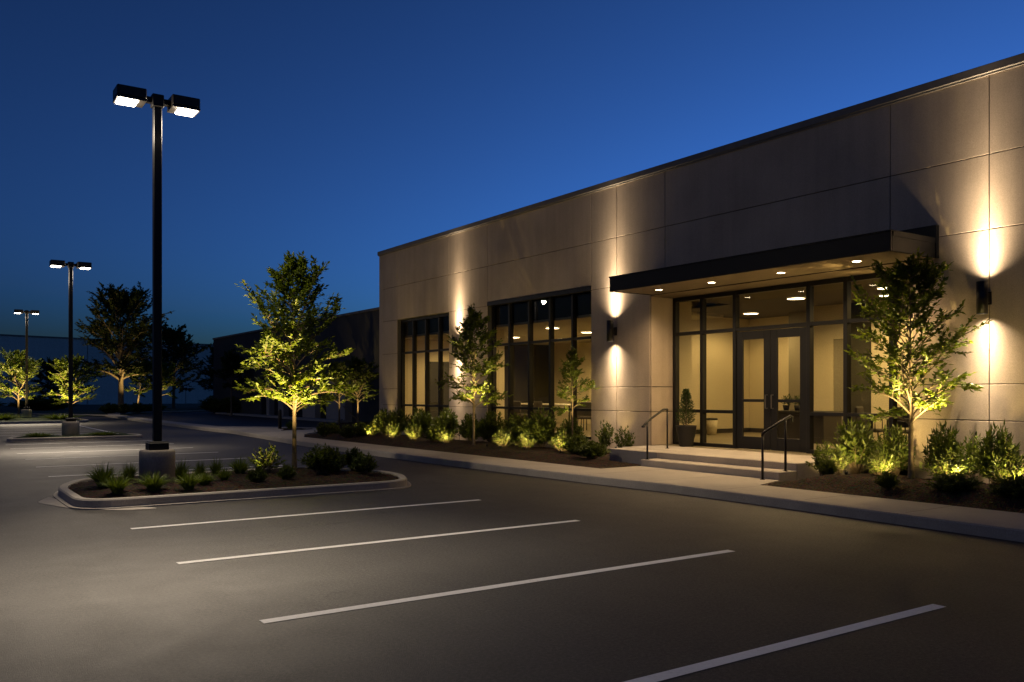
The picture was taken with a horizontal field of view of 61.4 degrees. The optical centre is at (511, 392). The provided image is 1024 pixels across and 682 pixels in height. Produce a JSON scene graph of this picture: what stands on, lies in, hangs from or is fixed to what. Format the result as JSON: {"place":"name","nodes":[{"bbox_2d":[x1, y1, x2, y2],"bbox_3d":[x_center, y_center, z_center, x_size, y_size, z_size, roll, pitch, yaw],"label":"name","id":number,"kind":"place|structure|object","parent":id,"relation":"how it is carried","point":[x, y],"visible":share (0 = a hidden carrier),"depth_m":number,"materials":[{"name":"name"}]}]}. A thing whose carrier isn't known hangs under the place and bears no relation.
{"place":"outdoors","nodes":[
{"label":"outdoors","id":0,"kind":"place"},
{"bbox_2d":[0,417,88,421],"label":"lawn","id":1,"kind":"structure","parent":0,"point":[30,419],"depth_m":46.23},
{"bbox_2d":[0,347,42,416],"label":"deciduous tree","id":2,"kind":"object","parent":1,"relation":"on","point":[16,362],"visible":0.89,"depth_m":50.24,"materials":[{"name":"green plant"}]},
{"bbox_2d":[14,309,38,417],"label":"street lamp","id":3,"kind":"object","parent":1,"relation":"on","point":[26,411],"visible":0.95,"depth_m":49.38,"materials":[{"name":"black metal"}]},
{"bbox_2d":[41,353,100,404],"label":"deciduous tree","id":4,"kind":"object","parent":1,"relation":"on","point":[61,366],"visible":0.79,"depth_m":50.20,"materials":[{"name":"green plant"}]},
{"bbox_2d":[16,433,134,437],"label":"lawn","id":5,"kind":"structure","parent":0,"point":[75,436],"depth_m":29.23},
{"bbox_2d":[49,259,91,435],"bbox_3d":[-15.037,-1.455,29.393,1.250,6.005,0.540,0,0,-34],"label":"street lamp","id":6,"kind":"object","parent":5,"relation":"on","point":[70,425],"visible":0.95,"depth_m":29.33,"materials":[{"name":"black metal"}]},
{"bbox_2d":[0,404,205,415],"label":"lawn","id":7,"kind":"structure","parent":0,"point":[85,409],"depth_m":71.00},
{"bbox_2d":[6,395,79,409],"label":"shrub","id":8,"kind":"object","parent":7,"relation":"on","point":[38,402],"visible":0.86,"depth_m":67.87,"materials":[{"name":"green plant"}]},
{"bbox_2d":[29,357,85,397],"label":"deciduous tree","id":9,"kind":"object","parent":7,"relation":"on","point":[41,377],"visible":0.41,"depth_m":80.99,"materials":[{"name":"green plant"}]},
{"bbox_2d":[98,402,122,413],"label":"shrub","id":10,"kind":"object","parent":7,"relation":"on","point":[108,408],"visible":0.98,"depth_m":60.17,"materials":[{"name":"green plant"}]},
{"bbox_2d":[74,281,172,412],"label":"deciduous tree","id":11,"kind":"object","parent":7,"relation":"on","point":[120,304],"visible":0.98,"depth_m":61.92,"materials":[{"name":"green plant"}]},
{"bbox_2d":[124,360,151,404],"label":"deciduous tree","id":12,"kind":"object","parent":7,"relation":"on","point":[148,366],"visible":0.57,"depth_m":69.93,"materials":[{"name":"green plant"}]},
{"bbox_2d":[130,402,151,412],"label":"shrub","id":13,"kind":"object","parent":7,"relation":"on","point":[139,408],"visible":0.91,"depth_m":64.69,"materials":[{"name":"green plant"}]},
{"bbox_2d":[138,362,185,398],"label":"deciduous tree","id":14,"kind":"object","parent":7,"relation":"on","point":[166,372],"visible":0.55,"depth_m":72.47,"materials":[{"name":"green plant"}]},
{"bbox_2d":[140,321,212,407],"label":"deciduous tree","id":15,"kind":"object","parent":7,"relation":"on","point":[173,339],"visible":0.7,"depth_m":75.80,"materials":[{"name":"green plant"}]},
{"bbox_2d":[197,345,212,390],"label":"deciduous tree","id":16,"kind":"object","parent":7,"relation":"on","point":[205,372],"visible":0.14,"depth_m":85.68,"materials":[{"name":"green plant"}]},
{"bbox_2d":[0,334,212,404],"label":"warehouse","id":17,"kind":"structure","parent":0,"point":[51,347],"depth_m":114.66,"materials":[{"name":"metal"}]},
{"bbox_2d":[212,307,378,421],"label":"neighbouring building","id":18,"kind":"structure","parent":0,"point":[358,331],"depth_m":49.57,"materials":[{"name":"concrete"}]},
{"bbox_2d":[304,422,640,468],"bbox_3d":[-2.580,1.454,29.380,7.990,0.212,25.755,0,0,-34],"label":"mulch bed","id":19,"kind":"object","parent":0,"point":[536,454],"visible":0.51,"depth_m":21.46,"materials":[{"name":"brown soil"}]},
{"bbox_2d":[314,422,331,436],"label":"shrub","id":20,"kind":"object","parent":19,"relation":"on","point":[322,430],"visible":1,"depth_m":28.49,"materials":[{"name":"green plant"}]},
{"bbox_2d":[338,424,355,437],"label":"shrub","id":21,"kind":"object","parent":19,"relation":"on","point":[347,430],"visible":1,"depth_m":27.12,"materials":[{"name":"green plant"}]},
{"bbox_2d":[328,353,378,421],"bbox_3d":[-7.084,-0.132,40.013,2.656,3.404,2.354,0,0,-34],"label":"deciduous tree","id":22,"kind":"object","parent":19,"relation":"on","point":[356,363],"visible":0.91,"depth_m":39.78,"materials":[{"name":"green plant"}]},
{"bbox_2d":[354,422,370,435],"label":"shrub","id":23,"kind":"object","parent":19,"relation":"on","point":[361,429],"visible":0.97,"depth_m":27.38,"materials":[{"name":"green plant"}]},
{"bbox_2d":[372,407,397,435],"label":"shrub","id":24,"kind":"object","parent":19,"relation":"on","point":[382,420],"visible":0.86,"depth_m":27.62,"materials":[{"name":"green plant"}]},
{"bbox_2d":[390,407,408,433],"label":"shrub","id":25,"kind":"object","parent":19,"relation":"on","point":[400,417],"visible":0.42,"depth_m":28.46,"materials":[{"name":"green plant"}]},
{"bbox_2d":[408,409,433,436],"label":"shrub","id":26,"kind":"object","parent":19,"relation":"on","point":[423,423],"visible":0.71,"depth_m":26.21,"materials":[{"name":"green plant"}]},
{"bbox_2d":[420,425,446,441],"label":"shrub","id":27,"kind":"object","parent":19,"relation":"on","point":[431,434],"visible":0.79,"depth_m":24.09,"materials":[{"name":"green plant"}]},
{"bbox_2d":[432,406,460,437],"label":"shrub","id":28,"kind":"object","parent":19,"relation":"on","point":[448,421],"visible":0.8,"depth_m":25.88,"materials":[{"name":"green plant"}]},
{"bbox_2d":[455,413,481,440],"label":"shrub","id":29,"kind":"object","parent":19,"relation":"on","point":[465,430],"visible":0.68,"depth_m":24.84,"materials":[{"name":"green plant"}]},
{"bbox_2d":[433,303,510,444],"bbox_3d":[-0.912,-0.420,22.711,1.990,3.881,1.925,0,0,31],"label":"deciduous tree","id":30,"kind":"object","parent":19,"relation":"on","point":[473,321],"visible":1,"depth_m":22.51,"materials":[{"name":"green plant"}]},
{"bbox_2d":[475,410,507,442],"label":"shrub","id":31,"kind":"object","parent":19,"relation":"on","point":[486,429],"visible":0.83,"depth_m":23.81,"materials":[{"name":"green plant"}]},
{"bbox_2d":[492,430,514,446],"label":"shrub","id":32,"kind":"object","parent":19,"relation":"on","point":[502,439],"visible":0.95,"depth_m":21.91,"materials":[{"name":"green plant"}]},
{"bbox_2d":[497,411,527,445],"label":"shrub","id":33,"kind":"object","parent":19,"relation":"on","point":[513,428],"visible":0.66,"depth_m":22.81,"materials":[{"name":"green plant"}]},
{"bbox_2d":[513,431,538,447],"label":"shrub","id":34,"kind":"object","parent":19,"relation":"on","point":[524,441],"visible":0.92,"depth_m":21.23,"materials":[{"name":"green plant"}]},
{"bbox_2d":[516,407,559,446],"bbox_3d":[0.742,0.885,21.927,1.246,1.082,1.160,0,0,37],"label":"shrub","id":35,"kind":"object","parent":19,"relation":"on","point":[539,427],"visible":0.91,"depth_m":21.69,"materials":[{"name":"green plant"}]},
{"bbox_2d":[548,429,574,451],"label":"shrub","id":36,"kind":"object","parent":19,"relation":"on","point":[557,447],"visible":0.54,"depth_m":20.24,"materials":[{"name":"green plant"}]},
{"bbox_2d":[558,417,584,441],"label":"shrub","id":37,"kind":"object","parent":19,"relation":"on","point":[567,425],"visible":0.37,"depth_m":21.19,"materials":[{"name":"green plant"}]},
{"bbox_2d":[559,434,587,453],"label":"shrub","id":38,"kind":"object","parent":19,"relation":"on","point":[573,443],"visible":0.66,"depth_m":19.49,"materials":[{"name":"green plant"}]},
{"bbox_2d":[551,343,599,436],"bbox_3d":[1.535,0.140,21.067,1.269,2.679,1.072,0,0,-2],"label":"deciduous tree","id":39,"kind":"object","parent":19,"relation":"on","point":[575,361],"visible":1,"depth_m":20.94,"materials":[{"name":"green plant"}]},
{"bbox_2d":[573,440,611,458],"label":"shrub","id":40,"kind":"object","parent":19,"relation":"on","point":[592,449],"visible":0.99,"depth_m":18.17,"materials":[{"name":"green plant"}]},
{"bbox_2d":[594,420,618,448],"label":"shrub","id":41,"kind":"object","parent":19,"relation":"on","point":[605,437],"visible":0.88,"depth_m":20.00,"materials":[{"name":"green plant"}]},
{"bbox_2d":[614,425,635,447],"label":"shrub","id":42,"kind":"object","parent":19,"relation":"on","point":[625,441],"visible":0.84,"depth_m":19.41,"materials":[{"name":"green plant"}]},
{"bbox_2d":[0,403,1023,681],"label":"asphalt","id":43,"kind":"structure","parent":0,"point":[102,597],"depth_m":7.19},
{"bbox_2d":[0,418,88,423],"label":"island kerb","id":44,"kind":"structure","parent":43,"relation":"on","point":[42,422],"depth_m":44.36,"materials":[{"name":"concrete"}]},
{"bbox_2d":[6,434,142,441],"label":"island kerb","id":45,"kind":"structure","parent":43,"relation":"on","point":[15,439],"depth_m":28.77,"materials":[{"name":"concrete"}]},
{"bbox_2d":[38,497,155,509],"bbox_3d":[-6.112,1.597,12.258,2.465,0.006,0.604,0,0,29],"label":"concrete apron","id":46,"kind":"object","parent":43,"relation":"on","point":[51,501],"visible":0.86,"depth_m":12.27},
{"bbox_2d":[0,410,208,416],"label":"island kerb","id":47,"kind":"structure","parent":43,"relation":"on","point":[107,415],"depth_m":61.13,"materials":[{"name":"concrete"}]},
{"bbox_2d":[207,348,250,415],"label":"deciduous tree","id":48,"kind":"object","parent":43,"relation":"on","point":[230,364],"visible":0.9,"depth_m":59.28,"materials":[{"name":"green plant"}]},
{"bbox_2d":[53,467,410,509],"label":"island kerb","id":49,"kind":"structure","parent":43,"relation":"on","point":[65,495],"depth_m":12.85,"materials":[{"name":"concrete"}]},
{"bbox_2d":[69,468,397,497],"bbox_3d":[-4.626,1.474,14.692,5.200,0.151,3.450,0,0,-34],"label":"mulch bed","id":50,"kind":"object","parent":49,"relation":"in","point":[234,481],"visible":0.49,"depth_m":13.76,"materials":[{"name":"brown soil"}]},
{"bbox_2d":[78,461,120,486],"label":"grass tuft","id":51,"kind":"object","parent":50,"relation":"on","point":[98,476],"visible":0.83,"depth_m":13.19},
{"bbox_2d":[99,471,133,493],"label":"grass tuft","id":52,"kind":"object","parent":50,"relation":"on","point":[117,487],"visible":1,"depth_m":12.35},
{"bbox_2d":[118,461,138,479],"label":"grass tuft","id":53,"kind":"object","parent":50,"relation":"on","point":[127,470],"visible":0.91,"depth_m":14.08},
{"bbox_2d":[130,470,176,490],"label":"grass tuft","id":54,"kind":"object","parent":50,"relation":"on","point":[155,483],"visible":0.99,"depth_m":12.72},
{"bbox_2d":[113,84,199,482],"bbox_3d":[-5.686,-1.637,13.823,1.250,6.275,0.540,0,0,-34],"label":"street lamp","id":55,"kind":"object","parent":50,"relation":"on","point":[156,454],"visible":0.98,"depth_m":13.76,"materials":[{"name":"metal"}]},
{"bbox_2d":[175,458,190,479],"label":"grass tuft","id":56,"kind":"object","parent":50,"relation":"on","point":[179,470],"visible":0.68,"depth_m":14.15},
{"bbox_2d":[173,469,202,489],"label":"grass tuft","id":57,"kind":"object","parent":50,"relation":"on","point":[188,483],"visible":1,"depth_m":12.86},
{"bbox_2d":[195,471,216,484],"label":"grass tuft","id":58,"kind":"object","parent":50,"relation":"on","point":[207,479],"visible":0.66,"depth_m":13.34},
{"bbox_2d":[207,457,227,474],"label":"grass tuft","id":59,"kind":"object","parent":50,"relation":"on","point":[215,467],"visible":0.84,"depth_m":14.82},
{"bbox_2d":[227,455,252,473],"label":"grass tuft","id":60,"kind":"object","parent":50,"relation":"on","point":[241,467],"visible":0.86,"depth_m":15.14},
{"bbox_2d":[244,466,268,481],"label":"shrub","id":61,"kind":"object","parent":50,"relation":"on","point":[259,474],"visible":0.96,"depth_m":13.81,"materials":[{"name":"green plant"}]},
{"bbox_2d":[248,443,285,472],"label":"shrub","id":62,"kind":"object","parent":50,"relation":"on","point":[265,459],"visible":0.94,"depth_m":15.36,"materials":[{"name":"green plant"}]},
{"bbox_2d":[276,463,297,479],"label":"shrub","id":63,"kind":"object","parent":50,"relation":"on","point":[287,471],"visible":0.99,"depth_m":14.19,"materials":[{"name":"green plant"}]},
{"bbox_2d":[233,250,362,468],"bbox_3d":[-4.150,-0.537,16.068,2.513,4.214,2.456,0,0,21],"label":"deciduous tree","id":64,"kind":"object","parent":50,"relation":"on","point":[293,268],"visible":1,"depth_m":15.91,"materials":[{"name":"green plant"}]},
{"bbox_2d":[297,443,344,473],"bbox_3d":[-3.362,1.165,15.187,0.855,0.578,0.795,0,0,-20],"label":"shrub","id":65,"kind":"object","parent":50,"relation":"on","point":[324,459],"visible":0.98,"depth_m":15.05,"materials":[{"name":"green plant"}]},
{"bbox_2d":[343,446,365,471],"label":"shrub","id":66,"kind":"object","parent":50,"relation":"on","point":[348,456],"visible":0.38,"depth_m":15.81,"materials":[{"name":"green plant"}]},
{"bbox_2d":[347,451,378,474],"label":"shrub","id":67,"kind":"object","parent":50,"relation":"on","point":[362,464],"visible":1,"depth_m":15.12,"materials":[{"name":"green plant"}]},
{"bbox_2d":[215,412,347,422],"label":"kerb","id":68,"kind":"structure","parent":43,"relation":"on","point":[290,417],"depth_m":52.34,"materials":[{"name":"concrete"}]},
{"bbox_2d":[131,499,478,528],"bbox_3d":[-2.470,1.596,11.468,4.830,0.001,0.108,0,0,-34],"label":"parking line","id":69,"kind":"object","parent":43,"relation":"on","point":[299,514],"visible":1,"depth_m":11.19,"materials":[{"name":"white paint"}]},
{"bbox_2d":[318,360,360,423],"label":"deciduous tree","id":70,"kind":"object","parent":43,"relation":"on","point":[335,365],"visible":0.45,"depth_m":42.65,"materials":[{"name":"green plant"}]},
{"bbox_2d":[176,520,578,563],"bbox_3d":[-1.150,1.596,9.414,4.790,0.001,0.107,0,0,-34],"label":"parking line","id":71,"kind":"object","parent":43,"relation":"on","point":[212,559],"visible":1,"depth_m":9.12,"materials":[{"name":"white paint"}]},
{"bbox_2d":[260,550,733,622],"bbox_3d":[0.238,1.596,7.359,4.800,0.001,0.109,0,0,-34],"label":"parking line","id":72,"kind":"object","parent":43,"relation":"on","point":[462,591],"visible":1,"depth_m":6.99,"materials":[{"name":"white paint"}]},
{"bbox_2d":[108,413,1023,541],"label":"kerb","id":73,"kind":"structure","parent":43,"relation":"on","point":[982,530],"depth_m":12.90,"materials":[{"name":"concrete"}]},
{"bbox_2d":[377,53,1023,482],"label":"office building","id":74,"kind":"structure","parent":43,"relation":"on","point":[711,243],"depth_m":18.58,"materials":[{"name":"concrete"}]},
{"bbox_2d":[401,313,449,418],"bbox_3d":[-2.841,-0.684,28.883,0.142,3.728,3.606,0,0,-34],"label":"window","id":75,"kind":"structure","parent":74,"relation":"in","point":[440,349],"depth_m":28.88,"materials":[{"name":"black metal"}]},
{"bbox_2d":[430,362,449,424],"bbox_3d":[-2.676,0.025,32.301,0.950,2.350,0.045,0,0,-34],"label":"window","id":76,"kind":"structure","parent":74,"relation":"in","point":[433,365],"depth_m":32.17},
{"bbox_2d":[487,286,590,438],"bbox_3d":[0.729,-0.739,23.529,0.292,3.838,4.776,0,0,-34],"label":"window","id":77,"kind":"structure","parent":74,"relation":"in","point":[573,292],"depth_m":23.91,"materials":[{"name":"black metal"}]},
{"bbox_2d":[607,320,616,341],"bbox_3d":[2.381,-1.470,20.648,0.256,0.500,0.164,0,0,-34],"label":"wall lamp","id":78,"kind":"object","parent":74,"relation":"attached to","point":[611,330],"visible":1,"depth_m":20.55,"materials":[{"name":"brown metal"}]},
{"bbox_2d":[675,388,696,446],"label":"potted plant","id":79,"kind":"object","parent":74,"relation":"on","point":[686,434],"visible":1,"depth_m":19.22,"materials":[{"name":"green plant"}]},
{"bbox_2d":[737,330,769,449],"bbox_3d":[5.075,-0.052,18.202,0.122,2.495,0.890,0,0,-34],"label":"door","id":80,"kind":"structure","parent":74,"relation":"in","point":[746,442],"depth_m":18.26,"materials":[{"name":"black metal"}]},
{"bbox_2d":[770,327,805,452],"bbox_3d":[5.583,-0.052,17.459,0.122,2.495,0.890,0,0,-34],"label":"door","id":81,"kind":"structure","parent":74,"relation":"in","point":[776,444],"depth_m":17.54,"materials":[{"name":"black metal"}]},
{"bbox_2d":[834,339,842,424],"bbox_3d":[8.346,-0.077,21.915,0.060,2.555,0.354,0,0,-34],"label":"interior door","id":82,"kind":"structure","parent":74,"relation":"in","point":[838,343],"depth_m":21.93,"materials":[{"name":"brown paint"}]},
{"bbox_2d":[897,407,908,444],"bbox_3d":[7.681,0.745,16.583,0.545,0.922,0.494,0,0,-11],"label":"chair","id":83,"kind":"object","parent":74,"relation":"on","point":[903,423],"visible":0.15,"depth_m":16.75,"materials":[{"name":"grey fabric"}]},
{"bbox_2d":[976,281,991,313],"bbox_3d":[7.331,-1.470,13.409,0.256,0.500,0.164,0,0,-34],"label":"wall lamp","id":84,"kind":"object","parent":74,"relation":"attached to","point":[983,298],"visible":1,"depth_m":13.32,"materials":[{"name":"brown metal"}]},
{"bbox_2d":[624,604,945,681],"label":"parking line","id":85,"kind":"object","parent":43,"relation":"on","point":[668,674],"visible":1,"depth_m":5.42,"materials":[{"name":"white paint"}]},
{"bbox_2d":[0,0,1023,343],"label":"sky","id":86,"kind":"structure","parent":0,"point":[342,133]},
{"bbox_2d":[110,412,1023,530],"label":"sidewalk","id":87,"kind":"structure","parent":0,"point":[741,484],"depth_m":14.41,"materials":[{"name":"concrete"}]},
{"bbox_2d":[610,445,868,480],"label":"entrance steps","id":88,"kind":"structure","parent":87,"relation":"on","point":[730,462],"depth_m":16.25,"materials":[{"name":"concrete"}]},
{"bbox_2d":[641,408,667,459],"bbox_3d":[2.979,0.840,17.859,0.089,0.996,1.982,0,0,24],"label":"handrail","id":89,"kind":"object","parent":88,"relation":"on","point":[651,418],"visible":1,"depth_m":17.69,"materials":[{"name":"black metal"}]},
{"bbox_2d":[760,415,793,479],"bbox_3d":[4.498,0.923,14.649,0.643,1.093,0.090,0,0,-16],"label":"handrail","id":90,"kind":"object","parent":88,"relation":"on","point":[784,420],"visible":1,"depth_m":14.65,"materials":[{"name":"black metal"}]},
{"bbox_2d":[577,402,590,425],"bbox_3d":[2.194,0.745,25.486,0.545,0.922,0.494,0,0,20],"label":"chair","id":91,"kind":"object","parent":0,"point":[584,413],"visible":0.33,"depth_m":25.26,"materials":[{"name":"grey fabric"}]},
{"bbox_2d":[706,418,717,434],"bbox_3d":[5.700,0.967,24.615,0.336,0.475,0.336,0,0,-34],"label":"waste bin","id":92,"kind":"object","parent":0,"point":[711,425],"visible":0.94,"depth_m":24.49,"materials":[{"name":"metal"}]},
{"bbox_2d":[778,410,842,443],"bbox_3d":[7.131,0.824,20.929,0.800,0.760,1.600,0,0,-34],"label":"reception desk","id":93,"kind":"object","parent":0,"point":[824,429],"visible":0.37,"depth_m":20.37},
{"bbox_2d":[855,406,885,439],"bbox_3d":[7.145,0.745,17.186,0.494,0.922,0.545,0,0,38],"label":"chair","id":94,"kind":"object","parent":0,"point":[861,410],"visible":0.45,"depth_m":17.15,"materials":[{"name":"brown fabric"}]},
{"bbox_2d":[765,471,1023,512],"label":"mulch bed","id":95,"kind":"object","parent":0,"point":[905,489],"visible":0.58,"depth_m":12.32,"materials":[{"name":"brown soil"}]},
{"bbox_2d":[805,440,835,475],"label":"shrub","id":96,"kind":"object","parent":95,"relation":"on","point":[817,455],"visible":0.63,"depth_m":14.64,"materials":[{"name":"green plant"}]},
{"bbox_2d":[816,457,837,474],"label":"shrub","id":97,"kind":"object","parent":95,"relation":"on","point":[828,466],"visible":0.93,"depth_m":14.03,"materials":[{"name":"green plant"}]},
{"bbox_2d":[831,446,851,473],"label":"shrub","id":98,"kind":"object","parent":95,"relation":"on","point":[841,465],"visible":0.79,"depth_m":14.70,"materials":[{"name":"green plant"}]},
{"bbox_2d":[827,416,882,473],"bbox_3d":[5.919,0.904,14.929,0.950,1.005,0.915,0,0,-16],"label":"shrub","id":99,"kind":"object","parent":95,"relation":"on","point":[855,447],"visible":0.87,"depth_m":14.78,"materials":[{"name":"green plant"}]},
{"bbox_2d":[862,446,899,474],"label":"shrub","id":100,"kind":"object","parent":95,"relation":"on","point":[879,465],"visible":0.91,"depth_m":14.14,"materials":[{"name":"green plant"}]},
{"bbox_2d":[874,471,900,489],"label":"shrub","id":101,"kind":"object","parent":95,"relation":"on","point":[885,481],"visible":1,"depth_m":12.44,"materials":[{"name":"green plant"}]},
{"bbox_2d":[875,423,915,475],"bbox_3d":[6.438,0.932,14.501,0.709,0.943,0.646,0,0,19],"label":"shrub","id":102,"kind":"object","parent":95,"relation":"on","point":[896,447],"visible":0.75,"depth_m":14.41,"materials":[{"name":"green plant"}]},
{"bbox_2d":[844,247,991,478],"bbox_3d":[6.256,-0.384,13.523,2.188,3.708,2.010,0,0,-5],"label":"deciduous tree","id":103,"kind":"object","parent":95,"relation":"on","point":[926,294],"visible":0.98,"depth_m":13.31,"materials":[{"name":"green plant"}]},
{"bbox_2d":[921,421,963,476],"bbox_3d":[6.810,0.901,13.681,0.718,1.006,0.668,0,0,-28],"label":"shrub","id":104,"kind":"object","parent":95,"relation":"on","point":[936,444],"visible":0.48,"depth_m":13.58,"materials":[{"name":"green plant"}]},
{"bbox_2d":[914,445,977,476],"bbox_3d":[6.773,1.089,13.359,0.975,0.570,0.931,0,0,-24],"label":"shrub","id":105,"kind":"object","parent":95,"relation":"on","point":[948,467],"visible":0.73,"depth_m":13.26,"materials":[{"name":"green plant"}]},
{"bbox_2d":[921,470,984,491],"bbox_3d":[6.191,1.250,12.019,0.837,0.318,0.726,0,0,-28],"label":"shrub","id":106,"kind":"object","parent":95,"relation":"on","point":[955,481],"visible":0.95,"depth_m":11.93,"materials":[{"name":"green plant"}]},
{"bbox_2d":[954,432,984,478],"bbox_3d":[7.037,0.982,13.230,0.444,0.843,0.502,0,0,-17],"label":"shrub","id":107,"kind":"object","parent":95,"relation":"on","point":[969,449],"visible":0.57,"depth_m":13.18,"materials":[{"name":"green plant"}]},
{"bbox_2d":[971,419,1023,484],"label":"shrub","id":108,"kind":"object","parent":95,"relation":"on","point":[983,456],"visible":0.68,"depth_m":12.72,"materials":[{"name":"green plant"}]},
{"bbox_2d":[980,452,1023,483],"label":"shrub","id":109,"kind":"object","parent":95,"relation":"on","point":[1004,473],"visible":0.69,"depth_m":12.48,"materials":[{"name":"green plant"}]},
{"bbox_2d":[985,474,1023,498],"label":"shrub","id":110,"kind":"object","parent":95,"relation":"on","point":[1009,486],"visible":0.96,"depth_m":11.25,"materials":[{"name":"green plant"}]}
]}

